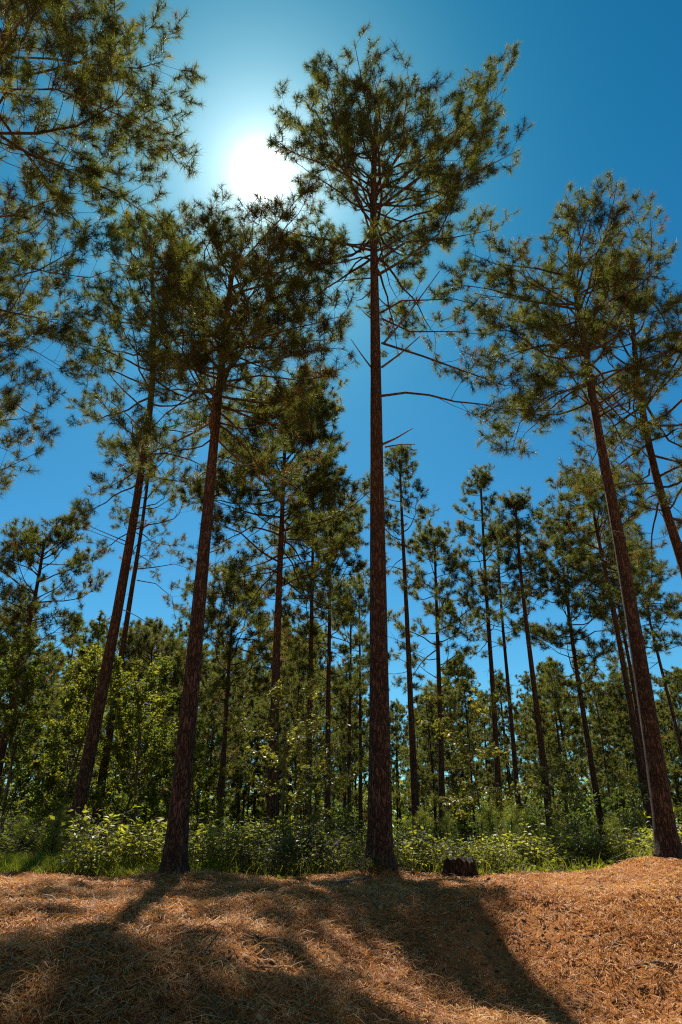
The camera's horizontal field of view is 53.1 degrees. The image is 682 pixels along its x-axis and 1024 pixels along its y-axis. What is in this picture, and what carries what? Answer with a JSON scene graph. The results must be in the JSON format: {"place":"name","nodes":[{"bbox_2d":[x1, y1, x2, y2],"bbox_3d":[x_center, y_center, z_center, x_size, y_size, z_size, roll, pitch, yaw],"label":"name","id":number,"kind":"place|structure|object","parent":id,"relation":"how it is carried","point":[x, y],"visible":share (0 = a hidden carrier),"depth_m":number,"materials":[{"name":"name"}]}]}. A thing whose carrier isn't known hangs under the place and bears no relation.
{"place":"outdoors","nodes":[
{"label":"outdoors","id":0,"kind":"place"},
{"bbox_2d":[0,845,681,1023],"bbox_3d":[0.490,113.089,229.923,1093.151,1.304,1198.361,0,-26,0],"label":"ground","id":1,"kind":"structure","parent":0,"point":[480,938],"depth_m":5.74,"materials":[{"name":"brown plant"}]},
{"bbox_2d":[0,595,55,718],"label":"pine tree","id":2,"kind":"object","parent":1,"relation":"on","point":[38,642],"visible":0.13,"depth_m":34.84,"materials":[{"name":"green plant"}]},
{"bbox_2d":[0,644,75,817],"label":"pine tree","id":3,"kind":"object","parent":1,"relation":"on","point":[50,670],"visible":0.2,"depth_m":52.86,"materials":[{"name":"green plant"}]},
{"bbox_2d":[0,615,77,843],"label":"broadleaf tree","id":4,"kind":"object","parent":1,"relation":"on","point":[34,673],"visible":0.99,"depth_m":18.66,"materials":[{"name":"green plant"}]},
{"bbox_2d":[0,823,79,858],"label":"bush","id":5,"kind":"object","parent":1,"relation":"on","point":[5,841],"visible":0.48,"depth_m":12.21,"materials":[{"name":"green plant"}]},
{"bbox_2d":[0,806,86,857],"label":"bush","id":6,"kind":"object","parent":1,"relation":"on","point":[25,829],"visible":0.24,"depth_m":12.85,"materials":[{"name":"green plant"}]},
{"bbox_2d":[31,803,75,857],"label":"young pine","id":7,"kind":"object","parent":1,"relation":"on","point":[56,825],"visible":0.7,"depth_m":12.09,"materials":[{"name":"green plant"}]},
{"bbox_2d":[0,502,112,781],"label":"pine tree","id":8,"kind":"object","parent":1,"relation":"on","point":[30,537],"visible":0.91,"depth_m":22.89,"materials":[{"name":"green plant"}]},
{"bbox_2d":[0,808,133,860],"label":"bush","id":9,"kind":"object","parent":1,"relation":"on","point":[66,839],"visible":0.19,"depth_m":12.76,"materials":[{"name":"green plant"}]},
{"bbox_2d":[23,645,111,812],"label":"pine tree","id":10,"kind":"object","parent":1,"relation":"on","point":[82,653],"visible":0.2,"depth_m":32.96,"materials":[{"name":"green plant"}]},
{"bbox_2d":[0,174,151,498],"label":"pine tree","id":11,"kind":"object","parent":1,"relation":"on","point":[64,330],"visible":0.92,"depth_m":15.98,"materials":[{"name":"green plant"}]},
{"bbox_2d":[15,645,136,833],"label":"broadleaf tree","id":12,"kind":"object","parent":1,"relation":"on","point":[75,701],"visible":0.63,"depth_m":20.45,"materials":[{"name":"green plant"}]},
{"bbox_2d":[38,640,118,807],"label":"pine tree","id":13,"kind":"object","parent":1,"relation":"on","point":[89,649],"visible":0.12,"depth_m":36.40,"materials":[{"name":"green plant"}]},
{"bbox_2d":[27,679,133,835],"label":"broadleaf tree","id":14,"kind":"object","parent":1,"relation":"on","point":[64,781],"visible":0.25,"depth_m":22.00,"materials":[{"name":"green plant"}]},
{"bbox_2d":[60,609,118,749],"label":"pine tree","id":15,"kind":"object","parent":1,"relation":"on","point":[98,627],"visible":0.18,"depth_m":60.95,"materials":[{"name":"green plant"}]},
{"bbox_2d":[55,833,133,874],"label":"bush","id":16,"kind":"object","parent":1,"relation":"on","point":[91,856],"visible":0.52,"depth_m":10.93,"materials":[{"name":"green plant"}]},
{"bbox_2d":[0,0,210,269],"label":"pine tree","id":17,"kind":"object","parent":1,"relation":"on","point":[85,96],"visible":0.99,"depth_m":13.11,"materials":[{"name":"green plant"}]},
{"bbox_2d":[49,796,189,871],"bbox_3d":[-3.656,5.553,11.471,2.392,1.429,1.846,3,-26,-5],"label":"bush","id":18,"kind":"object","parent":1,"relation":"on","point":[139,835],"visible":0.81,"depth_m":11.35,"materials":[{"name":"green plant"}]},
{"bbox_2d":[88,708,178,849],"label":"broadleaf tree","id":19,"kind":"object","parent":1,"relation":"on","point":[148,739],"visible":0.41,"depth_m":21.13,"materials":[{"name":"green plant"}]},
{"bbox_2d":[72,416,202,846],"bbox_3d":[-7.188,3.497,22.568,4.010,14.960,4.575,16,-30,-30],"label":"pine tree","id":20,"kind":"object","parent":1,"relation":"on","point":[135,566],"visible":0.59,"depth_m":23.79,"materials":[{"name":"green plant"}]},
{"bbox_2d":[74,654,208,839],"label":"broadleaf tree","id":21,"kind":"object","parent":1,"relation":"on","point":[133,713],"visible":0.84,"depth_m":19.43,"materials":[{"name":"green plant"}]},
{"bbox_2d":[111,617,171,832],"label":"pine tree","id":22,"kind":"object","parent":1,"relation":"on","point":[160,623],"visible":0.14,"depth_m":45.13,"materials":[{"name":"green plant"}]},
{"bbox_2d":[47,207,256,850],"bbox_3d":[-5.681,-1.153,19.210,6.125,20.393,6.275,-22,-34,37],"label":"pine tree","id":23,"kind":"object","parent":1,"relation":"on","point":[85,773],"visible":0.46,"depth_m":18.82,"materials":[{"name":"green plant"}]},
{"bbox_2d":[101,618,218,845],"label":"pine tree","id":24,"kind":"object","parent":1,"relation":"on","point":[170,645],"visible":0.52,"depth_m":32.77,"materials":[{"name":"green plant"}]},
{"bbox_2d":[140,645,204,843],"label":"pine tree","id":25,"kind":"object","parent":1,"relation":"on","point":[172,707],"visible":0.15,"depth_m":33.10,"materials":[{"name":"green plant"}]},
{"bbox_2d":[142,815,251,873],"bbox_3d":[-2.331,5.682,11.328,1.697,1.184,1.758,-16,-30,30],"label":"bush","id":26,"kind":"object","parent":1,"relation":"on","point":[202,848],"visible":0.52,"depth_m":11.31,"materials":[{"name":"green plant"}]},
{"bbox_2d":[163,718,253,853],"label":"broadleaf tree","id":27,"kind":"object","parent":1,"relation":"on","point":[212,773],"visible":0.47,"depth_m":21.87,"materials":[{"name":"green plant"}]},
{"bbox_2d":[177,645,265,836],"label":"pine tree","id":28,"kind":"object","parent":1,"relation":"on","point":[210,711],"visible":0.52,"depth_m":37.75,"materials":[{"name":"green plant"}]},
{"bbox_2d":[198,641,249,839],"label":"pine tree","id":29,"kind":"object","parent":1,"relation":"on","point":[233,698],"visible":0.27,"depth_m":44.80,"materials":[{"name":"green plant"}]},
{"bbox_2d":[189,662,259,822],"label":"pine tree","id":30,"kind":"object","parent":1,"relation":"on","point":[233,809],"visible":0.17,"depth_m":48.22,"materials":[{"name":"green plant"}]},
{"bbox_2d":[98,168,360,876],"bbox_3d":[-2.077,-0.981,12.482,5.180,13.985,6.034,0,-26,0],"label":"pine tree","id":31,"kind":"object","parent":1,"relation":"on","point":[238,338],"visible":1,"depth_m":12.92,"materials":[{"name":"green plant"}]},
{"bbox_2d":[188,810,277,869],"bbox_3d":[-1.950,5.936,12.062,1.670,1.235,2.164,-20,-32,35],"label":"bush","id":32,"kind":"object","parent":1,"relation":"on","point":[244,836],"visible":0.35,"depth_m":11.88,"materials":[{"name":"green plant"}]},
{"bbox_2d":[171,561,301,833],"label":"pine tree","id":33,"kind":"object","parent":1,"relation":"on","point":[227,626],"visible":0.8,"depth_m":26.70,"materials":[{"name":"green plant"}]},
{"bbox_2d":[221,657,294,829],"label":"pine tree","id":34,"kind":"object","parent":1,"relation":"on","point":[231,774],"visible":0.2,"depth_m":52.75,"materials":[{"name":"green plant"}]},
{"bbox_2d":[221,830,303,875],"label":"bush","id":35,"kind":"object","parent":1,"relation":"on","point":[253,855],"visible":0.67,"depth_m":11.24,"materials":[{"name":"green plant"}]},
{"bbox_2d":[216,809,328,874],"bbox_3d":[-1.081,6.134,12.411,2.069,1.370,1.996,-12,-28,22],"label":"bush","id":36,"kind":"object","parent":1,"relation":"on","point":[278,825],"visible":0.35,"depth_m":12.35,"materials":[{"name":"green plant"}]},
{"bbox_2d":[231,616,320,826],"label":"pine tree","id":37,"kind":"object","parent":1,"relation":"on","point":[265,725],"visible":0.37,"depth_m":45.85,"materials":[{"name":"green plant"}]},
{"bbox_2d":[166,355,387,862],"bbox_3d":[-2.166,2.213,19.722,6.262,14.772,5.532,7,-27,-15],"label":"pine tree","id":38,"kind":"object","parent":1,"relation":"on","point":[321,475],"visible":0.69,"depth_m":20.13,"materials":[{"name":"green plant"}]},
{"bbox_2d":[215,675,350,847],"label":"sapling","id":39,"kind":"object","parent":1,"relation":"on","point":[279,696],"visible":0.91,"depth_m":14.20,"materials":[{"name":"green plant"}]},
{"bbox_2d":[246,660,335,828],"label":"pine tree","id":40,"kind":"object","parent":1,"relation":"on","point":[286,805],"visible":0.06,"depth_m":54.31,"materials":[{"name":"green plant"}]},
{"bbox_2d":[247,810,347,873],"bbox_3d":[-0.674,5.883,11.923,1.965,1.246,1.826,-2,-26,4],"label":"bush","id":41,"kind":"object","parent":1,"relation":"on","point":[309,834],"visible":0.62,"depth_m":11.89,"materials":[{"name":"green plant"}]},
{"bbox_2d":[278,676,321,818],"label":"pine tree","id":42,"kind":"object","parent":1,"relation":"on","point":[297,687],"visible":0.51,"depth_m":32.19,"materials":[{"name":"green plant"}]},
{"bbox_2d":[279,638,325,837],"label":"pine tree","id":43,"kind":"object","parent":1,"relation":"on","point":[304,682],"visible":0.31,"depth_m":38.40,"materials":[{"name":"green plant"}]},
{"bbox_2d":[243,453,369,833],"bbox_3d":[-1.430,4.938,26.648,5.382,15.946,4.964,0,-26,0],"label":"pine tree","id":44,"kind":"object","parent":1,"relation":"on","point":[342,500],"visible":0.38,"depth_m":27.05,"materials":[{"name":"green plant"}]},
{"bbox_2d":[260,621,356,818],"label":"pine tree","id":45,"kind":"object","parent":1,"relation":"on","point":[323,727],"visible":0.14,"depth_m":51.48,"materials":[{"name":"green plant"}]},
{"bbox_2d":[260,738,363,867],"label":"sapling","id":46,"kind":"object","parent":1,"relation":"on","point":[345,775],"visible":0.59,"depth_m":13.86,"materials":[{"name":"green plant"}]},
{"bbox_2d":[272,481,369,855],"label":"pine tree","id":47,"kind":"object","parent":1,"relation":"on","point":[358,638],"visible":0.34,"depth_m":27.41,"materials":[{"name":"green plant"}]},
{"bbox_2d":[3,847,647,880],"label":"undergrowth","id":48,"kind":"object","parent":1,"relation":"on","point":[523,867],"visible":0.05,"depth_m":11.16,"materials":[{"name":"green plant"}]},
{"bbox_2d":[0,842,654,877],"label":"grass","id":49,"kind":"structure","parent":1,"relation":"on","point":[40,864],"depth_m":10.93,"materials":[{"name":"green plant"}]},
{"bbox_2d":[311,657,368,841],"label":"pine tree","id":50,"kind":"object","parent":1,"relation":"on","point":[343,799],"visible":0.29,"depth_m":38.15,"materials":[{"name":"green plant"}]},
{"bbox_2d":[312,690,368,824],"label":"pine tree","id":51,"kind":"object","parent":1,"relation":"on","point":[337,759],"visible":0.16,"depth_m":46.84,"materials":[{"name":"green plant"}]},
{"bbox_2d":[0,762,681,846],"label":"distant wood","id":52,"kind":"object","parent":1,"relation":"on","point":[394,816],"visible":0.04,"depth_m":83.64,"materials":[{"name":"green plant"}]},
{"bbox_2d":[319,794,366,852],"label":"shrub","id":53,"kind":"object","parent":1,"relation":"on","point":[348,814],"visible":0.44,"depth_m":30.69,"materials":[{"name":"green plant"}]},
{"bbox_2d":[308,570,390,836],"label":"pine tree","id":54,"kind":"object","parent":1,"relation":"on","point":[337,681],"visible":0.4,"depth_m":35.40,"materials":[{"name":"green plant"}]},
{"bbox_2d":[299,819,404,874],"bbox_3d":[0.237,5.545,11.004,1.826,1.096,1.431,10,-28,-20],"label":"bush","id":55,"kind":"object","parent":1,"relation":"on","point":[336,853],"visible":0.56,"depth_m":10.96,"materials":[{"name":"green plant"}]},
{"bbox_2d":[331,568,395,844],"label":"pine tree","id":56,"kind":"object","parent":1,"relation":"on","point":[360,715],"visible":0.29,"depth_m":37.06,"materials":[{"name":"green plant"}]},
{"bbox_2d":[389,700,410,845],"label":"pine tree","id":57,"kind":"object","parent":1,"relation":"on","point":[399,709],"visible":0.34,"depth_m":68.39,"materials":[{"name":"green plant"}]},
{"bbox_2d":[356,826,449,874],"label":"bush","id":58,"kind":"object","parent":1,"relation":"on","point":[406,850],"visible":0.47,"depth_m":11.30,"materials":[{"name":"green plant"}]},
{"bbox_2d":[364,442,444,846],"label":"pine tree","id":59,"kind":"object","parent":1,"relation":"on","point":[402,453],"visible":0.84,"depth_m":26.93,"materials":[{"name":"green plant"}]},
{"bbox_2d":[223,18,586,872],"bbox_3d":[1.219,-3.703,14.230,7.439,20.276,6.834,0,-26,0],"label":"pine tree","id":60,"kind":"object","parent":1,"relation":"on","point":[347,134],"visible":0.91,"depth_m":15.11,"materials":[{"name":"green plant"}]},
{"bbox_2d":[392,694,437,820],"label":"pine tree","id":61,"kind":"object","parent":1,"relation":"on","point":[406,801],"visible":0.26,"depth_m":57.21,"materials":[{"name":"green plant"}]},
{"bbox_2d":[393,821,473,874],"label":"bush","id":62,"kind":"object","parent":1,"relation":"on","point":[435,845],"visible":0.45,"depth_m":11.71,"materials":[{"name":"green plant"}]},
{"bbox_2d":[395,686,473,850],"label":"pine tree","id":63,"kind":"object","parent":1,"relation":"on","point":[427,742],"visible":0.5,"depth_m":40.84,"materials":[{"name":"green plant"}]},
{"bbox_2d":[398,687,482,832],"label":"pine tree","id":64,"kind":"object","parent":1,"relation":"on","point":[428,757],"visible":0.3,"depth_m":45.04,"materials":[{"name":"green plant"}]},
{"bbox_2d":[387,517,494,848],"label":"pine tree","id":65,"kind":"object","parent":1,"relation":"on","point":[439,612],"visible":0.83,"depth_m":27.51,"materials":[{"name":"green plant"}]},
{"bbox_2d":[416,674,496,835],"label":"pine tree","id":66,"kind":"object","parent":1,"relation":"on","point":[449,687],"visible":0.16,"depth_m":63.90,"materials":[{"name":"green plant"}]},
{"bbox_2d":[406,660,507,838],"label":"pine tree","id":67,"kind":"object","parent":1,"relation":"on","point":[445,673],"visible":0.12,"depth_m":68.07,"materials":[{"name":"green plant"}]},
{"bbox_2d":[407,648,512,849],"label":"pine tree","id":68,"kind":"object","parent":1,"relation":"on","point":[473,673],"visible":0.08,"depth_m":70.61,"materials":[{"name":"green plant"}]},
{"bbox_2d":[441,856,480,877],"bbox_3d":[1.878,5.587,10.567,0.960,0.458,0.954,-8,-27,16],"label":"tree stump","id":69,"kind":"object","parent":1,"relation":"on","point":[462,866],"visible":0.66,"depth_m":10.47,"materials":[{"name":"brown wood"}]},
{"bbox_2d":[428,664,509,854],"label":"pine tree","id":70,"kind":"object","parent":1,"relation":"on","point":[465,690],"visible":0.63,"depth_m":36.97,"materials":[{"name":"green plant"}]},
{"bbox_2d":[417,676,537,848],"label":"sapling","id":71,"kind":"object","parent":1,"relation":"on","point":[452,738],"visible":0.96,"depth_m":16.46,"materials":[{"name":"green plant"}]},
{"bbox_2d":[441,462,531,846],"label":"pine tree","id":72,"kind":"object","parent":1,"relation":"on","point":[482,479],"visible":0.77,"depth_m":29.71,"materials":[{"name":"green plant"}]},
{"bbox_2d":[448,695,526,841],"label":"pine tree","id":73,"kind":"object","parent":1,"relation":"on","point":[483,701],"visible":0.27,"depth_m":43.44,"materials":[{"name":"green plant"}]},
{"bbox_2d":[475,793,505,860],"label":"young pine","id":74,"kind":"object","parent":1,"relation":"on","point":[490,814],"visible":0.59,"depth_m":13.48,"materials":[{"name":"green plant"}]},
{"bbox_2d":[453,825,528,874],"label":"bush","id":75,"kind":"object","parent":1,"relation":"on","point":[497,853],"visible":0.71,"depth_m":11.46,"materials":[{"name":"green plant"}]},
{"bbox_2d":[473,678,533,841],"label":"pine tree","id":76,"kind":"object","parent":1,"relation":"on","point":[503,740],"visible":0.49,"depth_m":41.65,"materials":[{"name":"green plant"}]},
{"bbox_2d":[464,517,549,830],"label":"pine tree","id":77,"kind":"object","parent":1,"relation":"on","point":[501,557],"visible":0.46,"depth_m":30.60,"materials":[{"name":"green plant"}]},
{"bbox_2d":[497,797,530,859],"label":"young pine","id":78,"kind":"object","parent":1,"relation":"on","point":[510,820],"visible":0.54,"depth_m":12.90,"materials":[{"name":"green plant"}]},
{"bbox_2d":[465,484,565,852],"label":"pine tree","id":79,"kind":"object","parent":1,"relation":"on","point":[518,501],"visible":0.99,"depth_m":26.17,"materials":[{"name":"green plant"}]},
{"bbox_2d":[512,689,567,820],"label":"pine tree","id":80,"kind":"object","parent":1,"relation":"on","point":[551,747],"visible":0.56,"depth_m":34.39,"materials":[{"name":"green plant"}]},
{"bbox_2d":[507,699,582,829],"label":"pine tree","id":81,"kind":"object","parent":1,"relation":"on","point":[522,727],"visible":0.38,"depth_m":37.38,"materials":[{"name":"green plant"}]},
{"bbox_2d":[510,788,582,848],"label":"shrub","id":82,"kind":"object","parent":1,"relation":"on","point":[539,807],"visible":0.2,"depth_m":28.79,"materials":[{"name":"green plant"}]},
{"bbox_2d":[498,822,597,869],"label":"bush","id":83,"kind":"object","parent":1,"relation":"on","point":[531,845],"visible":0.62,"depth_m":12.04,"materials":[{"name":"green plant"}]},
{"bbox_2d":[436,167,681,860],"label":"pine tree","id":84,"kind":"object","parent":1,"relation":"on","point":[666,842],"visible":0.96,"depth_m":14.56,"materials":[{"name":"green plant"}]},
{"bbox_2d":[526,756,599,855],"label":"sapling","id":85,"kind":"object","parent":1,"relation":"on","point":[556,813],"visible":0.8,"depth_m":18.36,"materials":[{"name":"green plant"}]},
{"bbox_2d":[518,655,613,833],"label":"pine tree","id":86,"kind":"object","parent":1,"relation":"on","point":[582,741],"visible":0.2,"depth_m":47.86,"materials":[{"name":"green plant"}]},
{"bbox_2d":[523,656,613,842],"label":"pine tree","id":87,"kind":"object","parent":1,"relation":"on","point":[572,744],"visible":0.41,"depth_m":43.37,"materials":[{"name":"green plant"}]},
{"bbox_2d":[510,500,645,845],"bbox_3d":[9.741,6.220,27.663,5.104,14.533,5.416,0,-26,0],"label":"pine tree","id":88,"kind":"object","parent":1,"relation":"on","point":[536,633],"visible":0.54,"depth_m":27.99,"materials":[{"name":"green plant"}]},
{"bbox_2d":[555,652,626,821],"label":"pine tree","id":89,"kind":"object","parent":1,"relation":"on","point":[583,669],"visible":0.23,"depth_m":57.71,"materials":[{"name":"green plant"}]},
{"bbox_2d":[539,819,650,870],"bbox_3d":[4.529,5.976,11.960,1.822,1.087,1.987,11,-28,-22],"label":"bush","id":90,"kind":"object","parent":1,"relation":"on","point":[592,849],"visible":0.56,"depth_m":11.88,"materials":[{"name":"green plant"}]},
{"bbox_2d":[532,447,668,849],"bbox_3d":[8.866,4.053,22.075,4.149,13.529,5.254,-8,-27,16],"label":"pine tree","id":91,"kind":"object","parent":1,"relation":"on","point":[608,597],"visible":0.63,"depth_m":23.02,"materials":[{"name":"green plant"}]},
{"bbox_2d":[565,780,645,847],"bbox_3d":[9.997,11.230,24.974,3.624,2.910,3.051,5,-27,-11],"label":"shrub","id":92,"kind":"object","parent":1,"relation":"on","point":[608,803],"visible":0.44,"depth_m":25.03,"materials":[{"name":"green plant"}]},
{"bbox_2d":[573,679,638,830],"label":"pine tree","id":93,"kind":"object","parent":1,"relation":"on","point":[605,719],"visible":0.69,"depth_m":34.46,"materials":[{"name":"green plant"}]},
{"bbox_2d":[575,697,639,814],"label":"pine tree","id":94,"kind":"object","parent":1,"relation":"on","point":[616,746],"visible":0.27,"depth_m":51.50,"materials":[{"name":"green plant"}]},
{"bbox_2d":[552,191,681,588],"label":"pine tree","id":95,"kind":"object","parent":1,"relation":"on","point":[670,520],"visible":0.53,"depth_m":16.86,"materials":[{"name":"green plant"}]},
{"bbox_2d":[597,679,640,835],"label":"pine tree","id":96,"kind":"object","parent":1,"relation":"on","point":[617,700],"visible":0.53,"depth_m":43.49,"materials":[{"name":"green plant"}]},
{"bbox_2d":[570,535,679,780],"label":"pine tree","id":97,"kind":"object","parent":1,"relation":"on","point":[655,649],"visible":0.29,"depth_m":25.61,"materials":[{"name":"green plant"}]},
{"bbox_2d":[575,824,680,863],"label":"bush","id":98,"kind":"object","parent":1,"relation":"on","point":[647,845],"visible":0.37,"depth_m":12.01,"materials":[{"name":"green plant"}]},
{"bbox_2d":[597,535,681,757],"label":"pine tree","id":99,"kind":"object","parent":1,"relation":"on","point":[668,611],"visible":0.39,"depth_m":32.12,"materials":[{"name":"green plant"}]},
{"bbox_2d":[601,770,681,855],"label":"sapling","id":100,"kind":"object","parent":1,"relation":"on","point":[635,814],"visible":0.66,"depth_m":17.36,"materials":[{"name":"green plant"}]},
{"bbox_2d":[655,701,681,814],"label":"pine tree","id":101,"kind":"object","parent":1,"relation":"on","point":[660,708],"visible":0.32,"depth_m":47.77,"materials":[{"name":"green plant"}]},
{"bbox_2d":[658,669,681,821],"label":"pine tree","id":102,"kind":"object","parent":1,"relation":"on","point":[673,697],"visible":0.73,"depth_m":41.44,"materials":[{"name":"green plant"}]},
{"bbox_2d":[0,0,681,844],"label":"sky","id":103,"kind":"structure","parent":0,"point":[600,81],"materials":[{"name":"blue"}]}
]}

